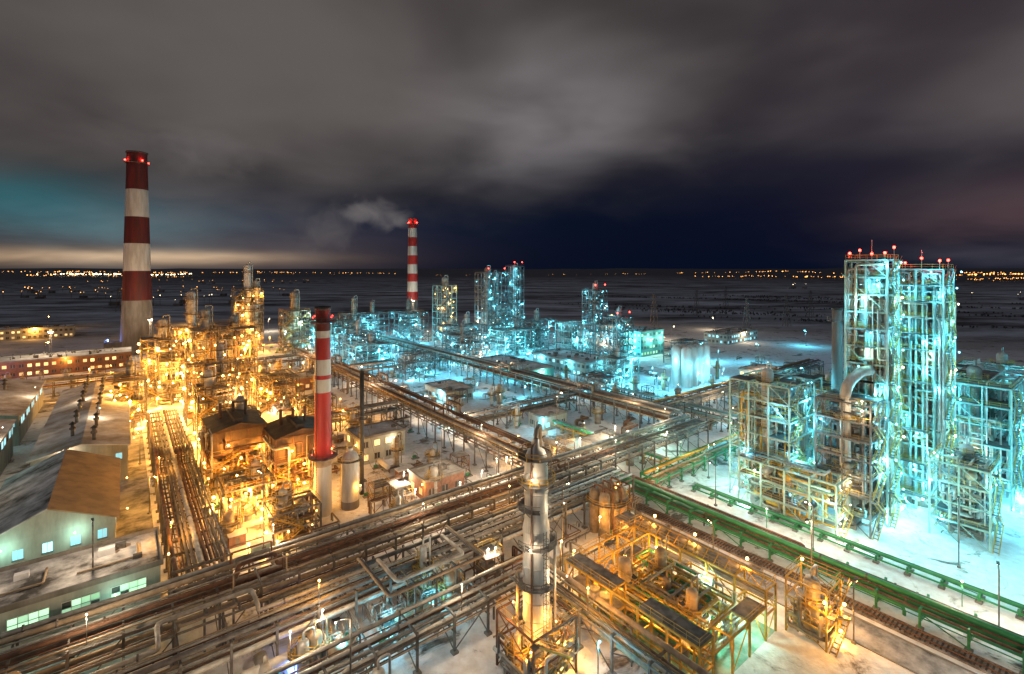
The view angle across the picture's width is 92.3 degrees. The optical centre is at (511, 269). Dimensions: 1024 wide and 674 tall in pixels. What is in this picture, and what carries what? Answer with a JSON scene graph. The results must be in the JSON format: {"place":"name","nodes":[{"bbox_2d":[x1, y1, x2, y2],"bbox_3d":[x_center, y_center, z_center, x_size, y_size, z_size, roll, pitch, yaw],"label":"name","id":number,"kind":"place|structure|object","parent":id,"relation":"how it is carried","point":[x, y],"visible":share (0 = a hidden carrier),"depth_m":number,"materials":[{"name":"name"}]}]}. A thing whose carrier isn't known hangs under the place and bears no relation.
{"place":"outdoors","nodes":[
{"label":"outdoors","id":0,"kind":"place"},
{"bbox_2d":[0,323,75,340],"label":"warehouse","id":1,"kind":"structure","parent":0,"point":[21,332],"depth_m":427.12,"materials":[{"name":"paint"}]},
{"bbox_2d":[345,419,405,465],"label":"control building","id":2,"kind":"structure","parent":0,"point":[382,435],"depth_m":155.55,"materials":[{"name":"paint"}]},
{"bbox_2d":[0,268,1023,673],"bbox_3d":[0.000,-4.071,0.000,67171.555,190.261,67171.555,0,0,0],"label":"ground","id":3,"kind":"structure","parent":0,"point":[94,316],"depth_m":243.84,"materials":[{"name":"white snow"}]},
{"bbox_2d":[0,419,16,475],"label":"long workshop","id":4,"kind":"structure","parent":3,"relation":"on","point":[6,440],"depth_m":150.68,"materials":[{"name":"paint"}]},
{"bbox_2d":[0,378,45,445],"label":"long workshop","id":5,"kind":"structure","parent":3,"relation":"on","point":[21,401],"depth_m":188.00,"materials":[{"name":"paint"}]},
{"bbox_2d":[0,449,127,567],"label":"gabled workshop","id":6,"kind":"structure","parent":3,"relation":"on","point":[55,503],"depth_m":99.09,"materials":[{"name":"paint"}]},
{"bbox_2d":[0,346,131,379],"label":"warehouse","id":7,"kind":"structure","parent":3,"relation":"on","point":[31,365],"depth_m":286.24,"materials":[{"name":"brick"}]},
{"bbox_2d":[1,359,152,387],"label":"yard equipment","id":8,"kind":"object","parent":3,"relation":"on","point":[65,372],"visible":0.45,"depth_m":265.89,"materials":[{"name":"metal"}]},
{"bbox_2d":[26,375,133,480],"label":"long workshop","id":9,"kind":"structure","parent":3,"relation":"on","point":[88,417],"depth_m":152.01,"materials":[{"name":"paint"}]},
{"bbox_2d":[0,526,169,668],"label":"office building","id":10,"kind":"structure","parent":3,"relation":"on","point":[39,589],"depth_m":80.76,"materials":[{"name":"paint"}]},
{"bbox_2d":[104,150,153,354],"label":"striped smokestack","id":11,"kind":"object","parent":3,"relation":"on","point":[136,309],"visible":0.94,"depth_m":347.17,"materials":[{"name":"concrete"}]},
{"bbox_2d":[110,356,149,428],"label":"process unit","id":12,"kind":"object","parent":3,"relation":"on","point":[128,380],"visible":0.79,"depth_m":190.44,"materials":[{"name":"metal"}]},
{"bbox_2d":[116,407,153,536],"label":"concrete yard","id":13,"kind":"structure","parent":3,"relation":"on","point":[134,499],"depth_m":131.74,"materials":[{"name":"concrete"}]},
{"bbox_2d":[137,315,185,409],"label":"process unit","id":14,"kind":"object","parent":3,"relation":"on","point":[167,364],"visible":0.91,"depth_m":220.27,"materials":[{"name":"metal"}]},
{"bbox_2d":[38,353,302,398],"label":"pipe rack","id":15,"kind":"object","parent":3,"relation":"on","point":[104,375],"visible":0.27,"depth_m":240.51,"materials":[{"name":"metal"}]},
{"bbox_2d":[146,409,232,619],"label":"pipe rack","id":16,"kind":"object","parent":3,"relation":"on","point":[163,452],"visible":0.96,"depth_m":109.13,"materials":[{"name":"metal"}]},
{"bbox_2d":[168,288,218,368],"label":"process unit","id":17,"kind":"object","parent":3,"relation":"on","point":[190,313],"visible":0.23,"depth_m":275.58,"materials":[{"name":"metal"}]},
{"bbox_2d":[180,339,239,426],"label":"process unit","id":18,"kind":"object","parent":3,"relation":"on","point":[220,362],"visible":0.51,"depth_m":197.72,"materials":[{"name":"metal"}]},
{"bbox_2d":[191,365,243,444],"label":"process unit","id":19,"kind":"object","parent":3,"relation":"on","point":[208,396],"visible":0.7,"depth_m":175.25,"materials":[{"name":"metal"}]},
{"bbox_2d":[186,305,257,404],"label":"process unit","id":20,"kind":"object","parent":3,"relation":"on","point":[206,337],"visible":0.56,"depth_m":230.28,"materials":[{"name":"metal"}]},
{"bbox_2d":[197,399,267,495],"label":"furnace shed","id":21,"kind":"structure","parent":3,"relation":"on","point":[232,433],"depth_m":135.30,"materials":[{"name":"yellow paint"}]},
{"bbox_2d":[205,390,261,449],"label":"process unit","id":22,"kind":"object","parent":3,"relation":"on","point":[239,400],"visible":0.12,"depth_m":160.12,"materials":[{"name":"metal"}]},
{"bbox_2d":[212,454,276,517],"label":"process unit","id":23,"kind":"object","parent":3,"relation":"on","point":[249,480],"visible":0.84,"depth_m":121.25,"materials":[{"name":"metal"}]},
{"bbox_2d":[231,262,263,352],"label":"process unit","id":24,"kind":"object","parent":3,"relation":"on","point":[250,311],"visible":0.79,"depth_m":351.87,"materials":[{"name":"metal"}]},
{"bbox_2d":[197,450,339,572],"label":"yard equipment","id":25,"kind":"object","parent":3,"relation":"on","point":[235,530],"visible":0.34,"depth_m":110.08,"materials":[{"name":"metal"}]},
{"bbox_2d":[249,356,299,414],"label":"process unit","id":26,"kind":"object","parent":3,"relation":"on","point":[264,378],"visible":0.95,"depth_m":213.73,"materials":[{"name":"metal"}]},
{"bbox_2d":[3,271,553,305],"bbox_3d":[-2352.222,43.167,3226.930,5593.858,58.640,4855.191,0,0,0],"label":"distant town","id":27,"kind":"object","parent":3,"relation":"on","point":[180,303],"visible":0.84,"depth_m":1347.93,"materials":[{"name":"yellow concrete"}]},
{"bbox_2d":[260,481,321,543],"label":"process unit","id":28,"kind":"object","parent":3,"relation":"on","point":[284,520],"visible":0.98,"depth_m":109.11,"materials":[{"name":"metal"}]},
{"bbox_2d":[279,289,310,354],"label":"process unit","id":29,"kind":"object","parent":3,"relation":"on","point":[292,325],"visible":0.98,"depth_m":356.66,"materials":[{"name":"metal"}]},
{"bbox_2d":[259,405,331,493],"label":"furnace shed","id":30,"kind":"structure","parent":3,"relation":"on","point":[288,443],"depth_m":132.97,"materials":[{"name":"yellow paint"}]},
{"bbox_2d":[279,370,314,390],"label":"pump house","id":31,"kind":"structure","parent":3,"relation":"on","point":[305,377],"depth_m":244.94,"materials":[{"name":"brick"}]},
{"bbox_2d":[292,384,336,416],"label":"process unit","id":32,"kind":"object","parent":3,"relation":"on","point":[308,400],"visible":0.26,"depth_m":193.59,"materials":[{"name":"metal"}]},
{"bbox_2d":[7,466,634,673],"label":"pipe rack","id":33,"kind":"object","parent":3,"relation":"on","point":[270,633],"visible":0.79,"depth_m":80.15,"materials":[{"name":"metal"}]},
{"bbox_2d":[298,318,344,348],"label":"process unit","id":34,"kind":"object","parent":3,"relation":"on","point":[334,327],"visible":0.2,"depth_m":378.61,"materials":[{"name":"metal"}]},
{"bbox_2d":[308,306,337,517],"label":"striped smokestack","id":35,"kind":"object","parent":3,"relation":"on","point":[322,456],"visible":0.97,"depth_m":119.40,"materials":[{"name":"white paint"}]},
{"bbox_2d":[241,358,413,447],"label":"yard equipment","id":36,"kind":"object","parent":3,"relation":"on","point":[352,421],"visible":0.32,"depth_m":202.84,"materials":[{"name":"metal"}]},
{"bbox_2d":[337,446,362,510],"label":"storage vessel","id":37,"kind":"object","parent":3,"relation":"on","point":[349,459],"visible":0.98,"depth_m":122.63,"materials":[{"name":"metal"}]},
{"bbox_2d":[306,398,401,431],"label":"pipe rack","id":38,"kind":"object","parent":3,"relation":"on","point":[381,411],"visible":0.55,"depth_m":188.31,"materials":[{"name":"metal"}]},
{"bbox_2d":[0,408,708,673],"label":"pipe rack","id":39,"kind":"object","parent":3,"relation":"on","point":[71,643],"visible":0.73,"depth_m":87.85,"materials":[{"name":"metal"}]},
{"bbox_2d":[334,318,381,355],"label":"process unit","id":40,"kind":"object","parent":3,"relation":"on","point":[356,333],"visible":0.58,"depth_m":345.92,"materials":[{"name":"metal"}]},
{"bbox_2d":[338,298,389,341],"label":"process unit","id":41,"kind":"object","parent":3,"relation":"on","point":[371,321],"visible":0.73,"depth_m":387.60,"materials":[{"name":"metal"}]},
{"bbox_2d":[352,370,380,494],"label":"thin exhaust stack","id":42,"kind":"object","parent":3,"relation":"on","point":[361,418],"visible":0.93,"depth_m":130.99,"materials":[{"name":"metal"}]},
{"bbox_2d":[342,330,390,367],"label":"process unit","id":43,"kind":"object","parent":3,"relation":"on","point":[370,351],"visible":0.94,"depth_m":305.95,"materials":[{"name":"metal"}]},
{"bbox_2d":[314,571,445,660],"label":"equipment skid","id":44,"kind":"object","parent":3,"relation":"on","point":[381,612],"visible":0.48,"depth_m":81.63,"materials":[{"name":"metal"}]},
{"bbox_2d":[240,536,522,673],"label":"yard equipment","id":45,"kind":"object","parent":3,"relation":"on","point":[312,640],"visible":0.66,"depth_m":83.69,"materials":[{"name":"metal"}]},
{"bbox_2d":[264,554,522,673],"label":"pipe rack","id":46,"kind":"object","parent":3,"relation":"on","point":[360,665],"visible":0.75,"depth_m":75.98,"materials":[{"name":"metal"}]},
{"bbox_2d":[349,354,448,380],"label":"pipe rack","id":47,"kind":"object","parent":3,"relation":"on","point":[380,362],"visible":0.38,"depth_m":276.12,"materials":[{"name":"metal"}]},
{"bbox_2d":[388,297,428,342],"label":"process unit","id":48,"kind":"object","parent":3,"relation":"on","point":[408,314],"visible":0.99,"depth_m":405.34,"materials":[{"name":"metal"}]},
{"bbox_2d":[402,218,418,327],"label":"striped smokestack","id":49,"kind":"object","parent":3,"relation":"on","point":[412,283],"visible":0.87,"depth_m":486.13,"materials":[{"name":"concrete"}]},
{"bbox_2d":[394,347,435,380],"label":"process unit","id":50,"kind":"object","parent":3,"relation":"on","point":[413,362],"visible":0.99,"depth_m":272.47,"materials":[{"name":"metal"}]},
{"bbox_2d":[332,432,506,533],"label":"yard equipment","id":51,"kind":"object","parent":3,"relation":"on","point":[395,488],"visible":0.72,"depth_m":130.76,"materials":[{"name":"metal"}]},
{"bbox_2d":[290,347,551,492],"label":"pipe rack","id":52,"kind":"object","parent":3,"relation":"on","point":[509,449],"visible":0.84,"depth_m":175.18,"materials":[{"name":"metal"}]},
{"bbox_2d":[407,458,465,497],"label":"pump house","id":53,"kind":"structure","parent":3,"relation":"on","point":[453,474],"depth_m":131.89,"materials":[{"name":"brick"}]},
{"bbox_2d":[432,275,456,344],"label":"process unit","id":54,"kind":"object","parent":3,"relation":"on","point":[446,304],"visible":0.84,"depth_m":397.99,"materials":[{"name":"metal"}]},
{"bbox_2d":[351,360,540,416],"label":"yard equipment","id":55,"kind":"object","parent":3,"relation":"on","point":[498,391],"visible":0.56,"depth_m":221.80,"materials":[{"name":"metal"}]},
{"bbox_2d":[424,379,473,403],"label":"pump house","id":56,"kind":"structure","parent":3,"relation":"on","point":[438,389],"depth_m":227.95,"materials":[{"name":"paint"}]},
{"bbox_2d":[434,311,486,352],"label":"process unit","id":57,"kind":"object","parent":3,"relation":"on","point":[470,325],"visible":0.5,"depth_m":351.96,"materials":[{"name":"metal"}]},
{"bbox_2d":[445,320,489,365],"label":"process unit","id":58,"kind":"object","parent":3,"relation":"on","point":[464,339],"visible":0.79,"depth_m":315.69,"materials":[{"name":"metal"}]},
{"bbox_2d":[475,265,507,344],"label":"process unit","id":59,"kind":"object","parent":3,"relation":"on","point":[488,284],"visible":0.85,"depth_m":397.65,"materials":[{"name":"metal"}]},
{"bbox_2d":[371,592,645,673],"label":"yard equipment","id":60,"kind":"object","parent":3,"relation":"on","point":[378,669],"visible":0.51,"depth_m":72.05,"materials":[{"name":"metal"}]},
{"bbox_2d":[489,315,534,356],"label":"process unit","id":61,"kind":"object","parent":3,"relation":"on","point":[509,341],"visible":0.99,"depth_m":343.80,"materials":[{"name":"metal"}]},
{"bbox_2d":[505,261,523,328],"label":"process unit","id":62,"kind":"object","parent":3,"relation":"on","point":[515,298],"visible":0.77,"depth_m":404.87,"materials":[{"name":"metal"}]},
{"bbox_2d":[478,354,554,382],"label":"control building","id":63,"kind":"structure","parent":3,"relation":"on","point":[541,368],"depth_m":273.84,"materials":[{"name":"concrete"}]},
{"bbox_2d":[456,390,577,436],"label":"pipe rack","id":64,"kind":"object","parent":3,"relation":"on","point":[565,399],"visible":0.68,"depth_m":193.10,"materials":[{"name":"metal"}]},
{"bbox_2d":[374,335,683,430],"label":"pipe rack","id":65,"kind":"object","parent":3,"relation":"on","point":[548,381],"visible":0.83,"depth_m":223.56,"materials":[{"name":"metal"}]},
{"bbox_2d":[493,421,578,673],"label":"distillation column","id":66,"kind":"structure","parent":3,"relation":"on","point":[539,542],"depth_m":72.30,"materials":[{"name":"metal"}]},
{"bbox_2d":[519,308,556,353],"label":"process unit","id":67,"kind":"object","parent":3,"relation":"on","point":[540,331],"visible":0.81,"depth_m":361.10,"materials":[{"name":"metal"}]},
{"bbox_2d":[527,405,567,430],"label":"pump house","id":68,"kind":"structure","parent":3,"relation":"on","point":[545,416],"depth_m":186.67,"materials":[{"name":"paint"}]},
{"bbox_2d":[555,320,587,351],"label":"process unit","id":69,"kind":"object","parent":3,"relation":"on","point":[570,334],"visible":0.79,"depth_m":335.55,"materials":[{"name":"metal"}]},
{"bbox_2d":[532,348,612,377],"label":"control building","id":70,"kind":"structure","parent":3,"relation":"on","point":[577,361],"depth_m":288.83,"materials":[{"name":"paint"}]},
{"bbox_2d":[512,402,638,467],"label":"yard equipment","id":71,"kind":"object","parent":3,"relation":"on","point":[628,425],"visible":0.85,"depth_m":178.95,"materials":[{"name":"metal"}]},
{"bbox_2d":[582,280,607,354],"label":"process unit","id":72,"kind":"object","parent":3,"relation":"on","point":[596,300],"visible":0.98,"depth_m":332.72,"materials":[{"name":"metal"}]},
{"bbox_2d":[549,494,643,580],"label":"yard equipment","id":73,"kind":"object","parent":3,"relation":"on","point":[626,516],"visible":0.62,"depth_m":106.28,"materials":[{"name":"yellow paint"}]},
{"bbox_2d":[577,368,621,392],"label":"process unit","id":74,"kind":"object","parent":3,"relation":"on","point":[599,376],"visible":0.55,"depth_m":235.38,"materials":[{"name":"metal"}]},
{"bbox_2d":[579,431,619,452],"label":"pump house","id":75,"kind":"structure","parent":3,"relation":"on","point":[594,437],"depth_m":160.65,"materials":[{"name":"paint"}]},
{"bbox_2d":[586,477,630,538],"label":"filter vessel group","id":76,"kind":"object","parent":3,"relation":"on","point":[608,499],"visible":0.94,"depth_m":111.81,"materials":[{"name":"brown"}]},
{"bbox_2d":[551,419,669,469],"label":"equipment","id":77,"kind":"object","parent":3,"relation":"on","point":[660,457],"visible":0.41,"depth_m":172.78,"materials":[{"name":"yellow paint"}]},
{"bbox_2d":[522,563,710,673],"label":"pipe rack","id":78,"kind":"object","parent":3,"relation":"on","point":[630,640],"visible":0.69,"depth_m":74.29,"materials":[{"name":"metal"}]},
{"bbox_2d":[600,305,633,356],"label":"process unit","id":79,"kind":"object","parent":3,"relation":"on","point":[614,323],"visible":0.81,"depth_m":330.34,"materials":[{"name":"metal"}]},
{"bbox_2d":[596,345,638,384],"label":"process unit","id":80,"kind":"object","parent":3,"relation":"on","point":[616,363],"visible":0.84,"depth_m":261.50,"materials":[{"name":"metal"}]},
{"bbox_2d":[524,354,717,409],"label":"yard equipment","id":81,"kind":"object","parent":3,"relation":"on","point":[635,382],"visible":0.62,"depth_m":244.71,"materials":[{"name":"metal"}]},
{"bbox_2d":[615,325,664,356],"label":"compressor hall","id":82,"kind":"structure","parent":3,"relation":"on","point":[648,341],"depth_m":342.45,"materials":[{"name":"concrete"}]},
{"bbox_2d":[571,561,774,673],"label":"concrete pad","id":83,"kind":"object","parent":3,"relation":"on","point":[723,661],"visible":0.25,"depth_m":78.27,"materials":[{"name":"beige concrete"}]},
{"bbox_2d":[565,514,776,673],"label":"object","id":84,"kind":"object","parent":83,"relation":"on","point":[692,615],"visible":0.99,"depth_m":83.20,"materials":[{"name":"yellow paint"}]},
{"bbox_2d":[663,336,707,362],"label":"process unit","id":85,"kind":"object","parent":3,"relation":"on","point":[681,341],"visible":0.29,"depth_m":317.13,"materials":[{"name":"metal"}]},
{"bbox_2d":[671,340,711,387],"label":"storage silo group","id":86,"kind":"object","parent":3,"relation":"on","point":[690,361],"visible":1,"depth_m":253.58,"materials":[{"name":"white paint"}]},
{"bbox_2d":[640,422,746,487],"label":"green pipe rack","id":87,"kind":"object","parent":3,"relation":"on","point":[720,447],"visible":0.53,"depth_m":145.72,"materials":[{"name":"metal"}]},
{"bbox_2d":[586,381,828,455],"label":"pipe rack","id":88,"kind":"object","parent":3,"relation":"on","point":[705,414],"visible":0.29,"depth_m":190.94,"materials":[{"name":"metal"}]},
{"bbox_2d":[647,358,823,427],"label":"pipe rack","id":89,"kind":"object","parent":3,"relation":"on","point":[706,395],"visible":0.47,"depth_m":212.12,"materials":[{"name":"metal"}]},
{"bbox_2d":[729,362,821,513],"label":"process unit","id":90,"kind":"object","parent":3,"relation":"on","point":[775,420],"visible":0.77,"depth_m":128.33,"materials":[{"name":"yellow paint"}]},
{"bbox_2d":[535,294,1023,328],"bbox_3d":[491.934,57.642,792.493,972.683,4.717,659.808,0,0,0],"label":"distant trees","id":91,"kind":"object","parent":3,"relation":"on","point":[825,320],"visible":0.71,"depth_m":731.39,"materials":[{"name":"black plant"}]},
{"bbox_2d":[738,445,853,542],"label":"process unit","id":92,"kind":"object","parent":3,"relation":"on","point":[767,477],"visible":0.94,"depth_m":117.62,"materials":[{"name":"yellow paint"}]},
{"bbox_2d":[574,477,1017,673],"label":"railway track","id":93,"kind":"structure","parent":3,"relation":"on","point":[975,661],"depth_m":85.70,"materials":[{"name":"metal"}]},
{"bbox_2d":[605,271,1023,299],"bbox_3d":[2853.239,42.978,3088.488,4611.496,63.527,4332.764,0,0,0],"label":"distant town","id":94,"kind":"object","parent":3,"relation":"on","point":[794,287],"visible":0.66,"depth_m":3355.71,"materials":[{"name":"black concrete"}]},
{"bbox_2d":[611,468,1023,673],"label":"green pipe rack","id":95,"kind":"object","parent":3,"relation":"on","point":[923,606],"visible":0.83,"depth_m":92.55,"materials":[{"name":"metal"}]},
{"bbox_2d":[791,369,843,457],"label":"process unit","id":96,"kind":"object","parent":3,"relation":"on","point":[826,380],"visible":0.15,"depth_m":159.37,"materials":[{"name":"yellow paint"}]},
{"bbox_2d":[785,555,851,656],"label":"separator unit","id":97,"kind":"object","parent":3,"relation":"on","point":[809,599],"visible":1,"depth_m":79.92,"materials":[{"name":"yellow paint"}]},
{"bbox_2d":[827,307,843,438],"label":"exhaust stack","id":98,"kind":"object","parent":3,"relation":"on","point":[837,320],"visible":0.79,"depth_m":132.27,"materials":[{"name":"metal"}]},
{"bbox_2d":[815,385,887,541],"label":"process unit","id":99,"kind":"object","parent":3,"relation":"on","point":[866,496],"visible":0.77,"depth_m":114.08,"materials":[{"name":"metal"}]},
{"bbox_2d":[833,365,874,528],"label":"exhaust duct","id":100,"kind":"object","parent":3,"relation":"on","point":[852,379],"visible":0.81,"depth_m":114.33,"materials":[{"name":"metal"}]},
{"bbox_2d":[691,483,1023,620],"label":"green pipe rack","id":101,"kind":"object","parent":3,"relation":"on","point":[942,584],"visible":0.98,"depth_m":101.61,"materials":[{"name":"metal"}]},
{"bbox_2d":[842,240,904,528],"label":"distillation tower","id":102,"kind":"structure","parent":3,"relation":"on","point":[872,328],"depth_m":117.38,"materials":[{"name":"metal"}]},
{"bbox_2d":[889,250,961,517],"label":"distillation tower","id":103,"kind":"structure","parent":3,"relation":"on","point":[928,423],"depth_m":122.41,"materials":[{"name":"metal"}]},
{"bbox_2d":[925,436,1004,555],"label":"process unit","id":104,"kind":"object","parent":3,"relation":"on","point":[967,470],"visible":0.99,"depth_m":109.28,"materials":[{"name":"yellow paint"}]},
{"bbox_2d":[956,347,1023,512],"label":"process unit","id":105,"kind":"object","parent":3,"relation":"on","point":[989,411],"visible":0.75,"depth_m":130.31,"materials":[{"name":"yellow paint"}]},
{"bbox_2d":[0,0,1023,268],"label":"sky","id":106,"kind":"structure","parent":0,"point":[274,134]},
{"bbox_2d":[703,327,757,344],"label":"warehouse","id":107,"kind":"structure","parent":0,"point":[730,336],"depth_m":402.29,"materials":[{"name":"paint"}]},
{"bbox_2d":[574,497,976,673],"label":"road","id":108,"kind":"structure","parent":0,"point":[906,654],"depth_m":78.91,"materials":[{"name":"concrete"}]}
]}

